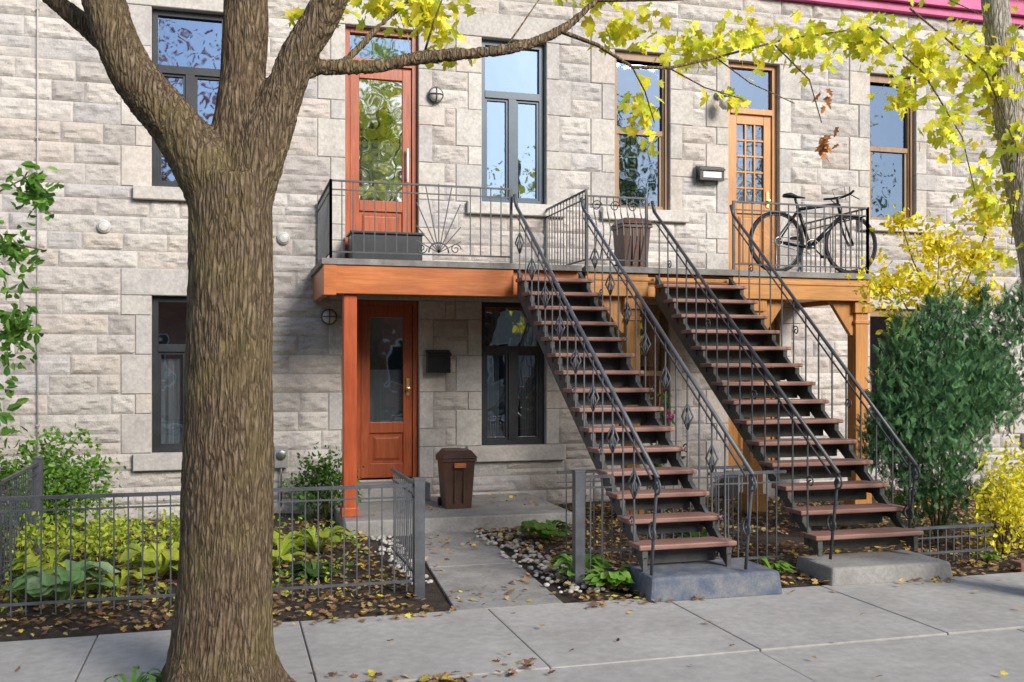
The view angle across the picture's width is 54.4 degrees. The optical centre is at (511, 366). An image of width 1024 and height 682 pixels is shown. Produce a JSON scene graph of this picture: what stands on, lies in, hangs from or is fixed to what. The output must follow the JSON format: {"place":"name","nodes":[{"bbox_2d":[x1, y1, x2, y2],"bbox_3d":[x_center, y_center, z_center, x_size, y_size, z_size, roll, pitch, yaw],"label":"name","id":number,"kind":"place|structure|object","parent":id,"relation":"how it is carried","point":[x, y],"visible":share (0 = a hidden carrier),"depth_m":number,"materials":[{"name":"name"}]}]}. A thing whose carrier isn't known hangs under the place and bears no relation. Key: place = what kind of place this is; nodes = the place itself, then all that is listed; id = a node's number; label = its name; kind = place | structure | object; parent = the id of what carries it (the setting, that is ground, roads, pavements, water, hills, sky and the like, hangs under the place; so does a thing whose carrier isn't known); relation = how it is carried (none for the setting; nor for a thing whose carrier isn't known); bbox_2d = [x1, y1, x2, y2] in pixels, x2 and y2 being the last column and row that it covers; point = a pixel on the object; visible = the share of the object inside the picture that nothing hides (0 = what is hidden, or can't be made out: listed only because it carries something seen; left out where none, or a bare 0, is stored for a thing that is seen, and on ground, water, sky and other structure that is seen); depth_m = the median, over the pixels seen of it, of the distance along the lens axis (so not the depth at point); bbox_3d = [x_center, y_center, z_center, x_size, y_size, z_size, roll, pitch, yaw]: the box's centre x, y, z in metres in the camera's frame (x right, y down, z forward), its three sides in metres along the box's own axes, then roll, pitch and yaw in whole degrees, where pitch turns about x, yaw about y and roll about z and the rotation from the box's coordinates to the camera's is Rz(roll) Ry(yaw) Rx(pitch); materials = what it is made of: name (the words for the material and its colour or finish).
{"place":"outdoors","nodes":[
{"label":"outdoors","id":0,"kind":"place"},
{"bbox_2d":[419,678,464,681],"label":"tree pit soil","id":1,"kind":"object","parent":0,"point":[443,680],"visible":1,"depth_m":5.08,"materials":[{"name":"brown soil"}]},
{"bbox_2d":[42,0,1023,681],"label":"maple tree","id":2,"kind":"object","parent":1,"relation":"on","point":[226,166],"visible":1,"depth_m":4.68,"materials":[{"name":"brown plant"}]},
{"bbox_2d":[0,572,1023,681],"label":"sidewalk","id":3,"kind":"structure","parent":0,"point":[958,630],"depth_m":5.72,"materials":[{"name":"concrete"}]},
{"bbox_2d":[103,666,162,681],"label":"grass tuft","id":4,"kind":"object","parent":3,"relation":"on","point":[140,677],"visible":0.88,"depth_m":4.78,"materials":[{"name":"green plant"}]},
{"bbox_2d":[0,485,1023,641],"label":"garden soil","id":5,"kind":"structure","parent":0,"point":[436,599],"depth_m":7.55,"materials":[{"name":"brown soil"}]},
{"bbox_2d":[0,457,43,588],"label":"iron fence","id":6,"kind":"object","parent":5,"relation":"on","point":[34,478],"visible":0.76,"depth_m":7.71,"materials":[{"name":"grey metal"}]},
{"bbox_2d":[0,161,63,448],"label":"sapling","id":7,"kind":"object","parent":5,"relation":"on","point":[42,199],"visible":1,"depth_m":6.37,"materials":[{"name":"green plant"}]},
{"bbox_2d":[5,548,80,573],"bbox_3d":[-3.449,1.482,7.413,0.470,0.222,0.559,0,0,26],"label":"hosta plant","id":8,"kind":"object","parent":5,"relation":"on","point":[33,560],"visible":0.53,"depth_m":7.32,"materials":[{"name":"green plant"}]},
{"bbox_2d":[4,560,120,603],"bbox_3d":[-3.022,1.458,6.674,0.702,0.270,0.691,0,0,-32],"label":"hosta plant","id":9,"kind":"object","parent":5,"relation":"on","point":[48,582],"visible":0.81,"depth_m":6.54,"materials":[{"name":"green plant"}]},
{"bbox_2d":[0,420,126,537],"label":"evergreen shrub","id":10,"kind":"object","parent":5,"relation":"on","point":[61,474],"visible":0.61,"depth_m":9.12,"materials":[{"name":"green plant"}]},
{"bbox_2d":[3,499,179,567],"bbox_3d":[-3.184,1.364,8.081,0.906,0.545,1.879,0,0,37],"label":"golden spirea","id":11,"kind":"object","parent":5,"relation":"on","point":[92,544],"visible":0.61,"depth_m":7.89,"materials":[{"name":"yellow plant"}]},
{"bbox_2d":[101,569,145,591],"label":"hosta plant","id":12,"kind":"object","parent":5,"relation":"on","point":[124,578],"visible":0.6,"depth_m":7.03,"materials":[{"name":"green plant"}]},
{"bbox_2d":[112,541,178,578],"bbox_3d":[-2.631,1.465,7.461,0.709,0.256,0.665,0,0,-16],"label":"hosta plant","id":13,"kind":"object","parent":5,"relation":"on","point":[163,558],"visible":0.69,"depth_m":7.41,"materials":[{"name":"green plant"}]},
{"bbox_2d":[0,511,389,611],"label":"ground cover","id":14,"kind":"object","parent":5,"relation":"on","point":[17,595],"visible":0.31,"depth_m":7.36,"materials":[{"name":"green plant"}]},
{"bbox_2d":[0,477,425,615],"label":"iron fence","id":15,"kind":"object","parent":5,"relation":"on","point":[418,497],"visible":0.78,"depth_m":6.62,"materials":[{"name":"grey metal"}]},
{"bbox_2d":[272,529,285,544],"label":"hosta plant","id":16,"kind":"object","parent":5,"relation":"on","point":[275,535],"visible":0.05,"depth_m":8.36,"materials":[{"name":"green plant"}]},
{"bbox_2d":[272,538,311,569],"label":"hosta plant","id":17,"kind":"object","parent":5,"relation":"on","point":[285,548],"visible":0.61,"depth_m":7.85,"materials":[{"name":"green plant"}]},
{"bbox_2d":[288,561,339,579],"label":"leafy perennial","id":18,"kind":"object","parent":5,"relation":"on","point":[312,570],"visible":0.9,"depth_m":7.39,"materials":[{"name":"green plant"}]},
{"bbox_2d":[283,526,352,552],"bbox_3d":[-1.666,1.480,8.507,0.642,0.226,0.558,0,0,-16],"label":"hosta plant","id":19,"kind":"object","parent":5,"relation":"on","point":[325,534],"visible":0.71,"depth_m":8.44,"materials":[{"name":"green plant"}]},
{"bbox_2d":[277,442,370,522],"bbox_3d":[-1.950,1.185,10.306,0.830,0.849,0.801,0,0,28],"label":"evergreen shrub","id":20,"kind":"object","parent":5,"relation":"on","point":[322,471],"visible":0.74,"depth_m":10.24,"materials":[{"name":"green plant"}]},
{"bbox_2d":[391,468,412,578],"bbox_3d":[-0.816,1.189,7.565,0.023,0.721,1.200,0,0,-16],"label":"gate","id":21,"kind":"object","parent":5,"relation":"on","point":[399,551],"visible":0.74,"depth_m":7.72,"materials":[{"name":"grey metal"}]},
{"bbox_2d":[330,493,571,536],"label":"stoop slab","id":22,"kind":"structure","parent":5,"relation":"on","point":[489,514],"depth_m":9.83,"materials":[{"name":"grey concrete"}]},
{"bbox_2d":[310,179,581,516],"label":"wooden balcony","id":23,"kind":"structure","parent":22,"relation":"on","point":[383,263],"depth_m":9.74,"materials":[{"name":"orange wood"}]},
{"bbox_2d":[436,448,477,508],"bbox_3d":[-0.582,1.151,10.296,0.367,0.594,0.442,0,0,-16],"label":"garbage bin","id":24,"kind":"object","parent":22,"relation":"on","point":[456,466],"visible":1,"depth_m":10.14,"materials":[{"name":"brown plastic"}]},
{"bbox_2d":[411,531,562,610],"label":"garden path","id":25,"kind":"structure","parent":5,"relation":"on","point":[466,567],"depth_m":7.57,"materials":[{"name":"grey concrete"}]},
{"bbox_2d":[362,529,614,592],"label":"garden pebbles","id":26,"kind":"object","parent":5,"relation":"on","point":[573,586],"visible":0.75,"depth_m":8.11,"materials":[{"name":"grey stone"}]},
{"bbox_2d":[0,0,1023,525],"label":"rock faced wall","id":27,"kind":"structure","parent":5,"relation":"on","point":[306,374],"depth_m":10.80,"materials":[{"name":"stone"}]},
{"bbox_2d":[36,0,39,456],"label":"conduit pipe","id":28,"kind":"object","parent":27,"relation":"attached to","point":[37,137],"visible":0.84,"depth_m":10.02,"materials":[{"name":"grey metal"}]},
{"bbox_2d":[97,220,110,232],"bbox_3d":[-4.185,-1.440,10.209,0.134,0.134,0.032,0,0,-16],"label":"round vent","id":29,"kind":"object","parent":27,"relation":"attached to","point":[103,226],"visible":1,"depth_m":10.20,"materials":[{"name":"white plastic"}]},
{"bbox_2d":[274,447,287,505],"bbox_3d":[-2.468,1.181,10.640,0.140,0.641,0.120,0,0,-16],"label":"gas meter","id":30,"kind":"object","parent":27,"relation":"attached to","point":[280,457],"visible":0.92,"depth_m":10.61,"materials":[{"name":"grey metal"}]},
{"bbox_2d":[277,232,289,244],"bbox_3d":[-2.454,-1.380,10.701,0.134,0.134,0.032,0,0,-16],"label":"round vent","id":31,"kind":"object","parent":27,"relation":"attached to","point":[283,238],"visible":1,"depth_m":10.69,"materials":[{"name":"white plastic"}]},
{"bbox_2d":[321,309,336,324],"bbox_3d":[-1.980,-0.540,10.788,0.176,0.176,0.102,0,0,-16],"label":"wall lamp","id":32,"kind":"object","parent":27,"relation":"attached to","point":[328,316],"visible":1,"depth_m":10.78,"materials":[{"name":"white glass"}]},
{"bbox_2d":[428,87,443,102],"bbox_3d":[-0.844,-3.040,11.110,0.176,0.176,0.102,0,0,-16],"label":"wall lamp","id":33,"kind":"object","parent":27,"relation":"attached to","point":[435,94],"visible":1,"depth_m":11.10,"materials":[{"name":"white glass"}]},
{"bbox_2d":[425,350,451,372],"bbox_3d":[-0.819,-0.059,11.095,0.276,0.258,0.125,0,0,-16],"label":"mailbox","id":34,"kind":"object","parent":27,"relation":"attached to","point":[438,361],"visible":1,"depth_m":11.05,"materials":[{"name":"black paint"}]},
{"bbox_2d":[696,165,725,181],"bbox_3d":[2.394,-2.335,12.007,0.336,0.189,0.125,0,0,-16],"label":"mailbox","id":35,"kind":"object","parent":27,"relation":"attached to","point":[709,174],"visible":1,"depth_m":11.96,"materials":[{"name":"black paint"}]},
{"bbox_2d":[715,90,729,109],"bbox_3d":[2.543,-3.220,11.993,0.167,0.260,0.253,0,0,-16],"label":"wall lantern","id":36,"kind":"object","parent":27,"relation":"attached to","point":[723,105],"depth_m":11.92,"materials":[{"name":"metal"}]},
{"bbox_2d":[0,491,1023,681],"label":"fallen leaves","id":37,"kind":"object","parent":5,"relation":"on","point":[425,676],"visible":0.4,"depth_m":7.57,"materials":[{"name":"brown plant"}]},
{"bbox_2d":[516,519,571,540],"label":"leafy perennial","id":38,"kind":"object","parent":5,"relation":"on","point":[546,530],"visible":0.91,"depth_m":8.92,"materials":[{"name":"green plant"}]},
{"bbox_2d":[357,470,799,502],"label":"door steps","id":39,"kind":"structure","parent":5,"relation":"on","point":[376,492],"depth_m":10.80,"materials":[{"name":"grey concrete"}]},
{"bbox_2d":[549,553,613,576],"bbox_3d":[0.515,1.495,7.390,0.509,0.196,0.513,0,0,-16],"label":"leafy perennial","id":40,"kind":"object","parent":5,"relation":"on","point":[595,561],"visible":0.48,"depth_m":7.31,"materials":[{"name":"green plant"}]},
{"bbox_2d":[571,469,613,588],"bbox_3d":[0.592,1.174,7.236,0.311,0.852,0.082,0,0,-16],"label":"iron fence","id":41,"kind":"object","parent":5,"relation":"on","point":[579,477],"visible":0.84,"depth_m":7.18,"materials":[{"name":"grey metal"}]},
{"bbox_2d":[582,565,634,589],"bbox_3d":[0.701,1.511,7.082,0.403,0.165,0.375,0,0,23],"label":"leafy perennial","id":42,"kind":"object","parent":5,"relation":"on","point":[622,574],"visible":0.98,"depth_m":6.99,"materials":[{"name":"green plant"}]},
{"bbox_2d":[557,465,749,560],"bbox_3d":[1.176,1.210,8.130,1.700,0.780,0.023,0,0,-16],"label":"iron fence","id":43,"kind":"object","parent":5,"relation":"on","point":[661,510],"visible":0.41,"depth_m":8.11,"materials":[{"name":"grey metal"}]},
{"bbox_2d":[647,393,674,512],"bbox_3d":[1.494,0.934,10.037,0.356,1.333,0.293,0,0,20],"label":"flowering vine","id":44,"kind":"object","parent":5,"relation":"on","point":[668,416],"visible":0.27,"depth_m":10.03,"materials":[{"name":"green plant"}]},
{"bbox_2d":[665,529,709,538],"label":"leafy perennial","id":45,"kind":"object","parent":5,"relation":"on","point":[695,534],"visible":0.18,"depth_m":8.62,"materials":[{"name":"green plant"}]},
{"bbox_2d":[623,558,781,602],"bbox_3d":[1.337,1.512,7.084,0.994,0.175,0.575,0,0,-16],"label":"concrete step","id":46,"kind":"object","parent":5,"relation":"on","point":[690,580],"visible":0.92,"depth_m":6.87,"materials":[{"name":"grey concrete"}]},
{"bbox_2d":[513,194,756,575],"bbox_3d":[0.844,-0.150,8.383,0.794,3.157,3.524,0,0,-16],"label":"outdoor staircase","id":47,"kind":"structure","parent":46,"relation":"on","point":[561,313],"depth_m":8.09,"materials":[{"name":"paint"}]},
{"bbox_2d":[545,189,875,514],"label":"wooden balcony","id":48,"kind":"structure","parent":5,"relation":"on","point":[825,288],"depth_m":10.83,"materials":[{"name":"brown wood"}]},
{"bbox_2d":[611,217,652,266],"bbox_3d":[1.298,-1.321,10.886,0.357,0.574,0.424,0,0,-16],"label":"garbage bin","id":49,"kind":"object","parent":48,"relation":"on","point":[626,242],"visible":0.55,"depth_m":10.72,"materials":[{"name":"brown plastic"}]},
{"bbox_2d":[749,187,876,272],"bbox_3d":[3.368,-1.525,11.101,1.625,0.985,0.569,0,0,-16],"label":"bicycle","id":50,"kind":"object","parent":48,"relation":"on","point":[819,238],"visible":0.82,"depth_m":11.05,"materials":[{"name":"black metal"}]},
{"bbox_2d":[708,470,785,563],"bbox_3d":[1.821,1.179,7.689,0.660,0.741,0.023,0,0,-16],"label":"iron fence","id":51,"kind":"object","parent":5,"relation":"on","point":[757,557],"visible":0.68,"depth_m":7.71,"materials":[{"name":"grey metal"}]},
{"bbox_2d":[757,557,795,571],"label":"leafy perennial","id":52,"kind":"object","parent":5,"relation":"on","point":[781,565],"visible":0.56,"depth_m":7.47,"materials":[{"name":"green plant"}]},
{"bbox_2d":[796,550,952,585],"bbox_3d":[2.737,1.530,7.575,1.034,0.140,0.554,0,0,-16],"label":"concrete step","id":53,"kind":"object","parent":5,"relation":"on","point":[858,568],"visible":0.91,"depth_m":7.39,"materials":[{"name":"grey concrete"}]},
{"bbox_2d":[651,201,923,559],"bbox_3d":[2.352,-0.150,8.893,0.961,3.157,3.364,0,0,-16],"label":"outdoor staircase","id":54,"kind":"structure","parent":53,"relation":"on","point":[705,320],"depth_m":8.72,"materials":[{"name":"paint"}]},
{"bbox_2d":[844,198,1013,532],"bbox_3d":[4.005,-0.015,9.501,1.891,3.231,0.732,0,0,-16],"label":"young yellow tree","id":55,"kind":"object","parent":5,"relation":"on","point":[929,251],"visible":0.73,"depth_m":9.39,"materials":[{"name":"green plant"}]},
{"bbox_2d":[854,276,1023,543],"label":"juniper shrub","id":56,"kind":"object","parent":5,"relation":"on","point":[950,398],"visible":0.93,"depth_m":8.90,"materials":[{"name":"green plant"}]},
{"bbox_2d":[913,523,993,560],"bbox_3d":[3.535,1.409,7.967,0.750,0.281,0.023,0,0,-16],"label":"iron fence","id":57,"kind":"object","parent":5,"relation":"on","point":[968,550],"visible":0.86,"depth_m":7.96,"materials":[{"name":"grey metal"}]},
{"bbox_2d":[968,550,1002,562],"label":"leafy perennial","id":58,"kind":"object","parent":5,"relation":"on","point":[987,557],"visible":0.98,"depth_m":8.03,"materials":[{"name":"green plant"}]},
{"bbox_2d":[964,426,1023,555],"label":"yellow shrub","id":59,"kind":"object","parent":5,"relation":"on","point":[993,509],"visible":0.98,"depth_m":8.36,"materials":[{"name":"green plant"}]},
{"bbox_2d":[1010,559,1023,571],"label":"brick garden edging","id":60,"kind":"object","parent":5,"relation":"on","point":[1019,563],"visible":0.91,"depth_m":7.76,"materials":[{"name":"red brick"}]},
{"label":"ground","id":61,"kind":"structure","parent":0,"visible":0},
{"bbox_2d":[0,0,1023,510],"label":"mortar backing","id":62,"kind":"object","parent":61,"relation":"on","point":[440,228],"visible":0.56,"depth_m":11.18,"materials":[{"name":"grey concrete"}]},
{"bbox_2d":[152,296,186,451],"bbox_3d":[-3.466,0.080,10.752,1.152,1.832,0.460,0,0,-16],"label":"window","id":63,"kind":"structure","parent":62,"relation":"attached to","point":[169,330],"depth_m":10.58,"materials":[{"name":"grey glass"}]},
{"bbox_2d":[153,9,222,186],"bbox_3d":[-3.466,-2.811,10.752,1.152,2.073,0.460,0,0,-16],"label":"window","id":64,"kind":"structure","parent":62,"relation":"attached to","point":[187,54],"depth_m":10.56,"materials":[{"name":"blue glass"}]},
{"bbox_2d":[482,40,543,203],"bbox_3d":[-0.056,-2.811,11.720,1.162,2.073,0.460,0,0,-16],"label":"window","id":65,"kind":"structure","parent":62,"relation":"attached to","point":[513,121],"depth_m":11.54,"materials":[{"name":"grey painted metal"},{"name":"glass"}]},
{"bbox_2d":[482,302,543,444],"bbox_3d":[-0.056,0.080,11.720,1.162,1.832,0.460,0,0,-16],"label":"window","id":66,"kind":"structure","parent":62,"relation":"attached to","point":[512,383],"depth_m":11.58,"materials":[{"name":"black glass"}]},
{"bbox_2d":[121,0,1023,480],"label":"dressed stone surrounds","id":67,"kind":"object","parent":62,"relation":"attached to","point":[139,288],"visible":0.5,"depth_m":11.32,"materials":[{"name":"stone"}]},
{"bbox_2d":[345,27,416,257],"bbox_3d":[-1.499,-2.404,11.236,1.002,2.687,0.403,0,0,-16],"label":"door","id":68,"kind":"structure","parent":67,"relation":"attached to","point":[380,127],"depth_m":11.13,"materials":[{"name":"brown wood"}]},
{"bbox_2d":[357,300,418,479],"bbox_3d":[-1.438,0.257,11.260,0.892,1.986,0.390,0,0,-16],"label":"door","id":69,"kind":"structure","parent":67,"relation":"attached to","point":[387,386],"depth_m":11.19,"materials":[{"name":"brown wood"}]},
{"bbox_2d":[728,62,775,270],"bbox_3d":[2.920,-2.404,12.496,0.892,2.687,0.390,0,0,-16],"label":"door","id":70,"kind":"structure","parent":67,"relation":"attached to","point":[752,152],"depth_m":12.42,"materials":[{"name":"honey stained wood"},{"name":"glass"},{"name":"brass metal"}]},
{"bbox_2d":[728,317,775,465],"bbox_3d":[2.920,0.257,12.496,0.892,1.986,0.390,0,0,-16],"label":"door","id":71,"kind":"structure","parent":67,"relation":"attached to","point":[735,435],"depth_m":12.31,"materials":[{"name":"brown wood"}]},
{"bbox_2d":[615,51,667,209],"bbox_3d":[1.477,-2.811,12.144,1.102,2.073,0.480,0,0,-16],"label":"window","id":72,"kind":"structure","parent":62,"relation":"attached to","point":[639,172],"depth_m":12.35,"materials":[{"name":"clear glass"}]},
{"bbox_2d":[615,305,667,425],"bbox_3d":[1.477,0.080,12.144,1.102,1.832,0.480,0,0,-16],"label":"window","id":73,"kind":"structure","parent":62,"relation":"attached to","point":[659,316],"depth_m":12.08,"materials":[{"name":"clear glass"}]},
{"bbox_2d":[869,75,912,220],"bbox_3d":[4.824,-2.811,13.094,1.082,2.073,0.480,0,0,-16],"label":"window","id":74,"kind":"structure","parent":62,"relation":"attached to","point":[891,170],"depth_m":13.35,"materials":[{"name":"clear glass"}]},
{"bbox_2d":[870,309,912,432],"bbox_3d":[4.824,0.080,13.094,1.082,1.832,0.480,0,0,-16],"label":"window","id":75,"kind":"structure","parent":62,"relation":"attached to","point":[877,322],"depth_m":13.33,"materials":[{"name":"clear glass"}]},
{"bbox_2d":[778,0,1023,27],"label":"cornice","id":76,"kind":"structure","parent":62,"relation":"on","point":[940,9],"depth_m":12.84,"materials":[{"name":"pink paint"}]},
{"bbox_2d":[961,0,1023,307],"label":"maple tree","id":77,"kind":"object","parent":61,"relation":"on","point":[998,21],"visible":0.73,"depth_m":6.60,"materials":[{"name":"yellow plant"}]}
]}

